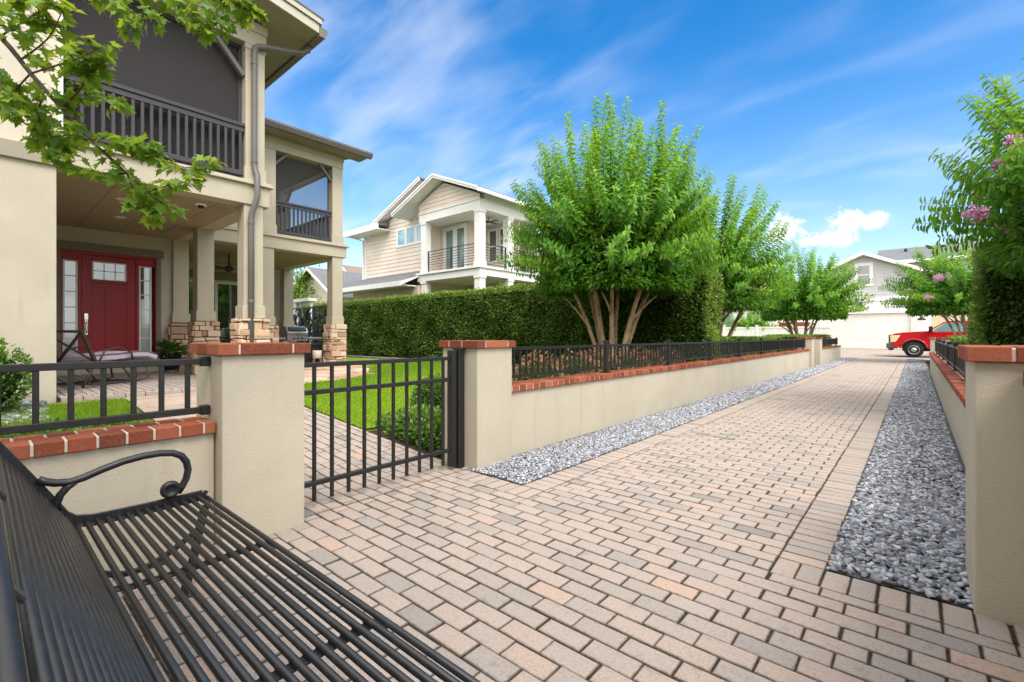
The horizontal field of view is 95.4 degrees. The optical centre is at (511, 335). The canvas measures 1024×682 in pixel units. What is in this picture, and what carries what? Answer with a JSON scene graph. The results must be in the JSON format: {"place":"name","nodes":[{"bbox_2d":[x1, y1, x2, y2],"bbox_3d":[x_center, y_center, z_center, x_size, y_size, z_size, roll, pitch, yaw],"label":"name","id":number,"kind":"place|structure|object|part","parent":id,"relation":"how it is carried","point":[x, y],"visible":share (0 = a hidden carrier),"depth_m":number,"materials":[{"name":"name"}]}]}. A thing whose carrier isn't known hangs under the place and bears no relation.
{"place":"outdoors","nodes":[
{"label":"outdoors","id":0,"kind":"place"},
{"bbox_2d":[50,392,196,420],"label":"house walk","id":1,"kind":"structure","parent":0,"point":[150,402],"depth_m":6.08,"materials":[{"name":"concrete"}]},
{"bbox_2d":[90,356,427,427],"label":"lawn","id":2,"kind":"structure","parent":0,"point":[349,359],"depth_m":6.92,"materials":[{"name":"green plant"}]},
{"bbox_2d":[0,337,34,412],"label":"boxwood","id":3,"kind":"object","parent":2,"relation":"on","point":[10,382],"visible":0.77,"depth_m":5.18,"materials":[{"name":"green plant"}]},
{"bbox_2d":[1,400,53,423],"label":"landscape stone","id":4,"kind":"object","parent":2,"relation":"on","point":[29,402],"visible":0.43,"depth_m":5.20,"materials":[{"name":"white stone"}]},
{"bbox_2d":[0,413,143,438],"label":"ground cover","id":5,"kind":"object","parent":2,"relation":"on","point":[10,436],"visible":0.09,"depth_m":4.38,"materials":[{"name":"green plant"}]},
{"bbox_2d":[1,396,154,435],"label":"grass","id":6,"kind":"structure","parent":2,"relation":"on","point":[86,408],"depth_m":5.35,"materials":[{"name":"green plant"}]},
{"bbox_2d":[0,0,267,229],"bbox_3d":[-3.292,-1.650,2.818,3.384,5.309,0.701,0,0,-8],"label":"maple tree","id":7,"kind":"object","parent":2,"relation":"on","point":[42,126],"visible":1,"depth_m":2.91,"materials":[{"name":"green plant"}]},
{"bbox_2d":[300,307,312,342],"bbox_3d":[-8.692,-0.190,19.734,1.140,2.060,0.055,0,0,41],"label":"privacy screen","id":8,"kind":"object","parent":2,"relation":"on","point":[309,318],"visible":0.62,"depth_m":19.63,"materials":[{"name":"black metal"}]},
{"bbox_2d":[313,305,326,354],"bbox_3d":[-7.785,-0.190,18.948,1.140,2.060,0.055,0,0,41],"label":"privacy screen","id":9,"kind":"object","parent":2,"relation":"on","point":[317,331],"visible":0.64,"depth_m":19.05,"materials":[{"name":"black metal"}]},
{"bbox_2d":[323,355,517,380],"bbox_3d":[-5.121,0.939,16.028,4.120,0.348,20.961,0,0,-33],"label":"bed edging","id":10,"kind":"object","parent":2,"relation":"on","point":[369,357],"visible":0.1,"depth_m":17.21,"materials":[{"name":"stone"}]},
{"bbox_2d":[125,394,423,514],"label":"walkway","id":11,"kind":"structure","parent":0,"point":[304,441],"depth_m":4.90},
{"bbox_2d":[277,213,279,233],"bbox_3d":[-6.361,-2.830,12.123,0.500,0.739,0.470,0,0,41],"label":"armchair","id":12,"kind":"object","parent":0,"point":[278,222],"visible":0.06,"depth_m":12.14,"materials":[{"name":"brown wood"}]},
{"bbox_2d":[304,343,323,362],"bbox_3d":[-5.718,0.502,13.054,0.610,0.575,0.640,0,0,41],"label":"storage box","id":13,"kind":"object","parent":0,"point":[308,357],"visible":0.24,"depth_m":12.88,"materials":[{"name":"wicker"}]},
{"bbox_2d":[293,267,361,321],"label":"house","id":14,"kind":"structure","parent":0,"point":[319,276],"depth_m":30.48,"materials":[{"name":"beige"}]},
{"bbox_2d":[304,407,468,517],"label":"garden path","id":15,"kind":"structure","parent":0,"point":[323,502],"depth_m":4.18,"materials":[{"name":"beige brick"}]},
{"bbox_2d":[453,348,464,468],"bbox_3d":[-0.484,0.655,4.244,0.085,1.090,0.083,0,0,41],"label":"gate post","id":16,"kind":"object","parent":15,"relation":"on","point":[459,408],"visible":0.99,"depth_m":4.21,"materials":[{"name":"black metal"}]},
{"bbox_2d":[304,350,455,501],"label":"garden gate","id":17,"kind":"structure","parent":16,"relation":"attached to","point":[450,380],"depth_m":3.65,"materials":[{"name":"black metal"}]},
{"bbox_2d":[343,173,544,299],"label":"house","id":18,"kind":"structure","parent":0,"point":[433,233],"depth_m":22.15,"materials":[{"name":"white paint"}]},
{"bbox_2d":[396,227,405,247],"bbox_3d":[-5.679,-5.035,23.906,0.820,0.970,0.060,0,0,41],"label":"window","id":19,"kind":"structure","parent":18,"relation":"in","point":[400,233],"depth_m":23.88,"materials":[{"name":"glass"}]},
{"bbox_2d":[406,224,415,245],"bbox_3d":[-5.060,-5.035,23.368,0.820,0.970,0.060,0,0,41],"label":"window","id":20,"kind":"structure","parent":18,"relation":"in","point":[410,230],"depth_m":23.33,"materials":[{"name":"glass"}]},
{"bbox_2d":[416,224,420,243],"bbox_3d":[-4.441,-5.035,22.831,0.820,0.970,0.060,0,0,41],"label":"window","id":21,"kind":"structure","parent":18,"relation":"in","point":[418,228],"depth_m":22.97,"materials":[{"name":"white paint"}]},
{"bbox_2d":[443,223,466,269],"bbox_3d":[-2.744,-4.050,22.444,1.670,2.500,0.060,0,0,41],"label":"balcony door","id":22,"kind":"structure","parent":18,"relation":"in","point":[453,236],"depth_m":22.39,"materials":[{"name":"white paint"}]},
{"bbox_2d":[488,228,498,263],"bbox_3d":[-0.911,-4.375,22.687,0.640,1.650,0.070,0,0,41],"label":"balcony door","id":23,"kind":"structure","parent":18,"relation":"in","point":[493,234],"depth_m":22.67,"materials":[{"name":"white paint"}]},
{"bbox_2d":[499,227,502,261],"bbox_3d":[-0.383,-4.375,22.228,0.640,1.650,0.070,0,0,41],"label":"window","id":24,"kind":"structure","parent":18,"relation":"in","point":[501,228],"depth_m":22.34,"materials":[{"name":"glass"}]},
{"bbox_2d":[17,358,1023,681],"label":"paved driveway","id":25,"kind":"structure","parent":0,"point":[527,522],"depth_m":2.39,"materials":[{"name":"beige brick"}]},
{"bbox_2d":[0,441,480,681],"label":"park bench","id":26,"kind":"object","parent":25,"relation":"on","point":[76,623],"visible":1,"depth_m":1.24,"materials":[{"name":"black metal"}]},
{"bbox_2d":[512,349,809,455],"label":"garden wall","id":27,"kind":"structure","parent":25,"relation":"on","point":[548,411],"depth_m":6.36,"materials":[{"name":"beige paint"}]},
{"bbox_2d":[511,338,805,377],"bbox_3d":[5.483,0.277,11.137,0.110,0.427,17.090,0,0,41],"label":"railing","id":28,"kind":"object","parent":27,"relation":"on","point":[749,346],"visible":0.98,"depth_m":7.17,"materials":[{"name":"black metal"}]},
{"bbox_2d":[466,357,856,484],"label":"gravel","id":29,"kind":"structure","parent":25,"relation":"on","point":[660,422],"depth_m":5.61,"materials":[{"name":"grey gravel"}]},
{"bbox_2d":[527,378,938,506],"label":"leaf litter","id":30,"kind":"object","parent":25,"relation":"on","point":[758,455],"visible":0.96,"depth_m":5.22,"materials":[{"name":"brown plant"}]},
{"bbox_2d":[822,345,840,363],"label":"garden wall","id":31,"kind":"structure","parent":25,"relation":"on","point":[831,353],"depth_m":21.97,"materials":[{"name":"beige paint"}]},
{"bbox_2d":[822,337,837,346],"bbox_3d":[15.051,0.284,22.159,0.110,0.432,6.940,0,0,41],"label":"railing","id":32,"kind":"object","parent":31,"relation":"on","point":[830,341],"visible":0.84,"depth_m":22.41,"materials":[{"name":"black metal"}]},
{"bbox_2d":[825,359,973,608],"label":"gravel","id":33,"kind":"structure","parent":25,"relation":"on","point":[909,528],"depth_m":3.21,"materials":[{"name":"grey gravel"}]},
{"bbox_2d":[929,337,950,351],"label":"gate pillar","id":34,"kind":"structure","parent":25,"relation":"on","point":[932,342],"depth_m":15.17,"materials":[{"name":"beige paint"}]},
{"bbox_2d":[929,352,965,467],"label":"garden wall","id":35,"kind":"structure","parent":25,"relation":"on","point":[950,385],"depth_m":5.88,"materials":[{"name":"beige paint"}]},
{"bbox_2d":[935,340,965,380],"bbox_3d":[8.132,0.322,8.666,0.110,0.427,17.070,0,0,41],"label":"railing","id":36,"kind":"object","parent":35,"relation":"on","point":[945,350],"visible":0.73,"depth_m":7.93,"materials":[{"name":"black metal"}]},
{"bbox_2d":[957,345,1023,626],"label":"gate pillar","id":37,"kind":"structure","parent":25,"relation":"on","point":[994,476],"depth_m":1.97,"materials":[{"name":"beige paint"}]},
{"bbox_2d":[304,349,901,430],"bbox_3d":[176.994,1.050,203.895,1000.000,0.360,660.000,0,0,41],"label":"ground","id":38,"kind":"structure","parent":0,"point":[371,429],"depth_m":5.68,"materials":[{"name":"green plant"}]},
{"bbox_2d":[0,416,215,581],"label":"garden wall","id":39,"kind":"structure","parent":38,"relation":"on","point":[63,454],"depth_m":2.39,"materials":[{"name":"beige paint"}]},
{"bbox_2d":[0,356,210,434],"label":"railing","id":40,"kind":"object","parent":39,"relation":"on","point":[103,418],"visible":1,"depth_m":2.40,"materials":[{"name":"black metal"}]},
{"bbox_2d":[0,0,372,403],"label":"house","id":41,"kind":"structure","parent":38,"relation":"on","point":[75,254],"depth_m":7.81,"materials":[{"name":"paint"}]},
{"bbox_2d":[56,330,157,388],"bbox_3d":[-6.628,0.349,7.599,0.692,0.867,1.426,0,0,4],"label":"chaise lounge","id":42,"kind":"object","parent":41,"relation":"on","point":[91,355],"visible":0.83,"depth_m":7.26,"materials":[{"name":"brown metal"}]},
{"bbox_2d":[81,254,135,352],"bbox_3d":[-8.453,-0.595,9.787,0.122,2.130,0.870,0,0,41],"label":"front door","id":43,"kind":"structure","parent":41,"relation":"in","point":[108,284],"depth_m":9.78,"materials":[{"name":"red paint"}]},
{"bbox_2d":[113,216,126,218],"bbox_3d":[-7.235,-2.188,8.598,0.200,0.014,0.200,0,0,41],"label":"recessed light","id":44,"kind":"object","parent":41,"relation":"attached to","point":[121,217],"visible":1,"depth_m":8.61,"materials":[{"name":"white paint"}]},
{"bbox_2d":[115,197,127,200],"bbox_3d":[-6.234,-2.188,7.464,0.200,0.014,0.200,0,0,41],"label":"recessed light","id":45,"kind":"object","parent":41,"relation":"attached to","point":[120,198],"visible":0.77,"depth_m":7.43,"materials":[{"name":"white paint"}]},
{"bbox_2d":[153,338,186,371],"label":"potted plant","id":46,"kind":"object","parent":41,"relation":"on","point":[168,347],"visible":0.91,"depth_m":9.87,"materials":[{"name":"green plant"}]},
{"bbox_2d":[195,202,206,208],"bbox_3d":[-5.153,-2.151,7.717,0.170,0.088,0.170,0,0,41],"label":"security camera","id":47,"kind":"object","parent":41,"relation":"attached to","point":[201,205],"visible":1,"depth_m":7.68,"materials":[{"name":"white paint"}]},
{"bbox_2d":[189,279,236,342],"bbox_3d":[-8.944,-0.435,14.120,0.080,2.430,1.900,0,0,41],"label":"sliding door","id":48,"kind":"structure","parent":41,"relation":"in","point":[225,293],"depth_m":14.25,"materials":[{"name":"white paint"}]},
{"bbox_2d":[214,254,236,272],"bbox_3d":[-7.557,-1.948,12.506,1.334,0.465,1.283,0,0,41],"label":"ceiling fan","id":49,"kind":"object","parent":41,"relation":"hanging from","point":[229,268],"visible":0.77,"depth_m":12.40,"materials":[{"name":"brown metal"}]},
{"bbox_2d":[279,326,321,342],"bbox_3d":[-6.247,0.256,13.401,0.592,1.068,1.450,0,0,41],"label":"barbecue grill","id":50,"kind":"object","parent":41,"relation":"on","point":[293,333],"visible":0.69,"depth_m":13.23,"materials":[{"name":"silver metal"}]},
{"bbox_2d":[288,327,306,330],"bbox_3d":[-6.107,-0.190,13.259,0.098,0.112,0.500,0,0,41],"label":"lid window","id":51,"kind":"structure","parent":50,"relation":"in","point":[289,328],"depth_m":13.24,"materials":[{"name":"silver metal"}]},
{"bbox_2d":[312,350,321,361],"bbox_3d":[-5.288,0.596,12.641,0.239,0.401,0.239,0,0,-37],"label":"plant stand","id":52,"kind":"object","parent":41,"relation":"on","point":[316,353],"visible":0.84,"depth_m":12.56,"materials":[{"name":"white wood"}]},
{"bbox_2d":[190,342,310,546],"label":"gate pillar","id":53,"kind":"structure","parent":38,"relation":"on","point":[251,394],"depth_m":2.78,"materials":[{"name":"beige paint"}]},
{"bbox_2d":[293,308,299,341],"bbox_3d":[-9.598,-0.190,20.521,1.140,2.060,0.055,0,0,41],"label":"privacy screen","id":54,"kind":"object","parent":38,"relation":"on","point":[295,316],"visible":0.26,"depth_m":20.36,"materials":[{"name":"black metal"}]},
{"bbox_2d":[293,298,316,342],"bbox_3d":[-10.454,-0.390,22.052,4.300,2.580,0.400,0,0,41],"label":"pergola","id":55,"kind":"object","parent":38,"relation":"on","point":[301,301],"visible":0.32,"depth_m":21.01,"materials":[{"name":"paint"}]},
{"bbox_2d":[292,265,322,307],"bbox_3d":[-14.834,-2.582,30.522,5.489,6.975,5.447,0,0,41],"label":"broadleaf tree","id":56,"kind":"object","parent":38,"relation":"on","point":[297,294],"visible":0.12,"depth_m":30.43,"materials":[{"name":"green plant"}]},
{"bbox_2d":[343,265,361,272],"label":"house","id":57,"kind":"structure","parent":38,"relation":"on","point":[352,269],"depth_m":47.72,"materials":[{"name":"white paint"}]},
{"bbox_2d":[354,355,523,459],"bbox_3d":[-5.364,1.032,14.720,20.600,0.360,9.400,0,0,41],"label":"planting bed","id":58,"kind":"object","parent":38,"relation":"on","point":[414,446],"depth_m":5.07,"materials":[{"name":"soil"}]},
{"bbox_2d":[375,403,440,448],"bbox_3d":[-0.944,1.051,5.334,1.834,0.513,0.895,0,0,41],"label":"shrub","id":59,"kind":"object","parent":58,"relation":"on","point":[413,422],"visible":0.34,"depth_m":5.19,"materials":[{"name":"green plant"}]},
{"bbox_2d":[409,371,440,415],"bbox_3d":[-1.009,0.818,6.055,0.699,0.726,0.696,0,0,41],"label":"boxwood","id":60,"kind":"object","parent":58,"relation":"on","point":[425,394],"visible":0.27,"depth_m":5.85,"materials":[{"name":"green plant"}]},
{"bbox_2d":[422,415,440,455],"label":"shrub","id":61,"kind":"object","parent":58,"relation":"on","point":[436,432],"visible":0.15,"depth_m":4.72,"materials":[{"name":"green plant"}]},
{"bbox_2d":[299,282,583,362],"bbox_3d":[-4.218,-0.421,18.843,17.194,2.754,1.440,0,0,41],"label":"hedge","id":62,"kind":"object","parent":58,"relation":"on","point":[421,325],"visible":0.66,"depth_m":16.37,"materials":[{"name":"green plant"}]},
{"bbox_2d":[513,349,567,380],"bbox_3d":[0.394,0.714,7.052,0.938,1.037,1.073,0,0,41],"label":"red shrub","id":63,"kind":"object","parent":58,"relation":"on","point":[540,370],"visible":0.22,"depth_m":6.87,"materials":[{"name":"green plant"}]},
{"bbox_2d":[557,348,602,375],"bbox_3d":[1.069,0.719,7.668,1.036,1.062,1.169,0,0,41],"label":"red shrub","id":64,"kind":"object","parent":58,"relation":"on","point":[581,366],"visible":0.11,"depth_m":7.46,"materials":[{"name":"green plant"}]},
{"bbox_2d":[580,348,623,370],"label":"red shrub","id":65,"kind":"object","parent":58,"relation":"on","point":[616,368],"visible":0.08,"depth_m":8.24,"materials":[{"name":"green plant"}]},
{"bbox_2d":[496,92,739,356],"bbox_3d":[2.212,-2.102,10.669,5.219,6.503,5.236,0,0,41],"label":"crepe myrtle tree","id":66,"kind":"object","parent":58,"relation":"on","point":[610,234],"visible":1,"depth_m":9.45,"materials":[{"name":"green plant"}]},
{"bbox_2d":[612,347,651,368],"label":"red shrub","id":67,"kind":"object","parent":58,"relation":"on","point":[634,366],"visible":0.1,"depth_m":8.79,"materials":[{"name":"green plant"}]},
{"bbox_2d":[630,346,665,365],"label":"red shrub","id":68,"kind":"object","parent":58,"relation":"on","point":[654,364],"visible":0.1,"depth_m":9.59,"materials":[{"name":"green plant"}]},
{"bbox_2d":[576,268,725,361],"bbox_3d":[3.473,-0.252,12.173,3.756,3.003,1.405,0,0,41],"label":"hedge","id":69,"kind":"object","parent":58,"relation":"on","point":[694,316],"visible":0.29,"depth_m":11.32,"materials":[{"name":"green plant"}]},
{"bbox_2d":[652,346,685,363],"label":"red shrub","id":70,"kind":"object","parent":58,"relation":"on","point":[671,362],"visible":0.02,"depth_m":10.19,"materials":[{"name":"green plant"}]},
{"bbox_2d":[439,340,515,468],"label":"gate pillar","id":71,"kind":"structure","parent":38,"relation":"on","point":[487,402],"depth_m":4.28,"materials":[{"name":"beige paint"}]},
{"bbox_2d":[723,311,796,326],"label":"house","id":72,"kind":"structure","parent":38,"relation":"on","point":[733,314],"depth_m":35.81,"materials":[{"name":"white paint"}]},
{"bbox_2d":[722,325,829,336],"bbox_3d":[14.646,0.215,32.310,12.340,1.870,0.180,0,0,41],"label":"vinyl fence","id":73,"kind":"object","parent":38,"relation":"on","point":[756,330],"visible":0.23,"depth_m":30.52,"materials":[{"name":"white paint"}]},
{"bbox_2d":[777,322,810,326],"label":"brick wall","id":74,"kind":"structure","parent":38,"relation":"on","point":[799,324],"depth_m":31.12,"materials":[{"name":"red brick"}]},
{"bbox_2d":[797,337,814,366],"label":"gate pillar","id":75,"kind":"structure","parent":38,"relation":"on","point":[809,342],"depth_m":17.57,"materials":[{"name":"beige paint"}]},
{"bbox_2d":[814,337,822,364],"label":"gate pillar","id":76,"kind":"structure","parent":38,"relation":"on","point":[817,350],"depth_m":19.09,"materials":[{"name":"beige paint"}]},
{"bbox_2d":[797,240,989,348],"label":"house","id":77,"kind":"structure","parent":38,"relation":"on","point":[879,267],"depth_m":31.81,"materials":[{"name":"white paint"}]},
{"bbox_2d":[854,262,872,285],"bbox_3d":[24.146,-4.200,31.988,1.030,1.600,0.070,0,0,41],"label":"window","id":78,"kind":"structure","parent":77,"relation":"in","point":[867,272],"depth_m":31.92,"materials":[{"name":"white paint"}]},
{"bbox_2d":[823,313,910,348],"bbox_3d":[24.269,-0.310,32.061,4.820,2.408,0.060,0,0,41],"label":"garage door","id":79,"kind":"structure","parent":77,"relation":"in","point":[868,335],"depth_m":31.90,"materials":[{"name":"white paint"}]},
{"label":"terrace bed","id":80,"kind":"structure","parent":38,"relation":"on","visible":0},
{"bbox_2d":[304,365,376,383],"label":"flagstone terrace","id":81,"kind":"structure","parent":80,"relation":"on","point":[322,373],"depth_m":10.48,"materials":[{"name":"beige stone"}]},
{"bbox_2d":[265,0,1023,331],"label":"sky","id":82,"kind":"structure","parent":0,"point":[840,109],"materials":[{"name":"blue"}]},
{"bbox_2d":[841,349,929,359],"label":"alley paving","id":83,"kind":"structure","parent":0,"point":[877,353],"depth_m":28.59,"materials":[{"name":"concrete"}]},
{"bbox_2d":[724,310,777,330],"bbox_3d":[16.584,-0.544,32.487,3.574,3.464,3.628,0,0,41],"label":"crepe myrtle tree","id":84,"kind":"object","parent":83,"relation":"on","point":[751,321],"visible":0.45,"depth_m":31.82,"materials":[{"name":"green plant"}]},
{"bbox_2d":[886,321,969,357],"bbox_3d":[24.172,0.200,25.047,6.270,2.000,2.240,0,0,41],"label":"pickup truck","id":85,"kind":"object","parent":83,"relation":"on","point":[914,344],"visible":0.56,"depth_m":25.56,"materials":[{"name":"red metal"}]},
{"bbox_3d":[23.254,-0.465,24.867,1.280,0.470,0.015,0,0,41],"label":"side window","id":86,"kind":"part","parent":85,"relation":"part of","materials":[{"name":"glass"}]},
{"label":"far bed","id":87,"kind":"structure","parent":0,"visible":0},
{"bbox_2d":[675,172,797,336],"bbox_3d":[6.146,-1.948,14.364,4.539,6.295,4.726,0,0,41],"label":"crepe myrtle tree","id":88,"kind":"object","parent":87,"relation":"on","point":[747,284],"visible":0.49,"depth_m":13.24,"materials":[{"name":"green plant"}]},
{"bbox_2d":[719,336,781,357],"bbox_3d":[7.488,0.591,15.339,1.172,1.218,7.961,0,0,41],"label":"box hedge","id":89,"kind":"object","parent":87,"relation":"on","point":[733,338],"visible":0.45,"depth_m":13.97,"materials":[{"name":"green plant"}]},
{"bbox_2d":[763,334,832,350],"bbox_3d":[14.307,0.546,23.116,1.876,1.308,7.444,0,0,41],"label":"box hedge","id":90,"kind":"object","parent":87,"relation":"on","point":[788,336],"visible":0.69,"depth_m":20.70,"materials":[{"name":"green plant"}]},
{"bbox_2d":[750,243,874,336],"bbox_3d":[14.479,-1.706,23.173,5.551,5.816,5.532,0,0,22],"label":"crepe myrtle tree","id":91,"kind":"object","parent":87,"relation":"on","point":[823,296],"visible":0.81,"depth_m":21.90,"materials":[{"name":"green plant"}]},
{"label":"right bed","id":92,"kind":"structure","parent":0,"visible":0},
{"bbox_2d":[878,234,982,335],"bbox_3d":[19.670,-1.691,20.043,5.894,5.693,5.953,0,0,26],"label":"crepe myrtle tree","id":93,"kind":"object","parent":92,"relation":"on","point":[944,288],"visible":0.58,"depth_m":19.71,"materials":[{"name":"green plant"}]},
{"bbox_2d":[945,335,977,344],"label":"box hedge","id":94,"kind":"object","parent":92,"relation":"on","point":[959,339],"visible":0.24,"depth_m":14.85,"materials":[{"name":"green plant"}]},
{"bbox_2d":[912,39,1023,279],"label":"crepe myrtle tree","id":95,"kind":"object","parent":92,"relation":"on","point":[1004,230],"visible":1,"depth_m":6.06,"materials":[{"name":"green plant"}]},
{"bbox_2d":[963,240,1023,345],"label":"hedge","id":96,"kind":"object","parent":92,"relation":"on","point":[996,310],"visible":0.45,"depth_m":7.72,"materials":[{"name":"green plant"}]}
]}

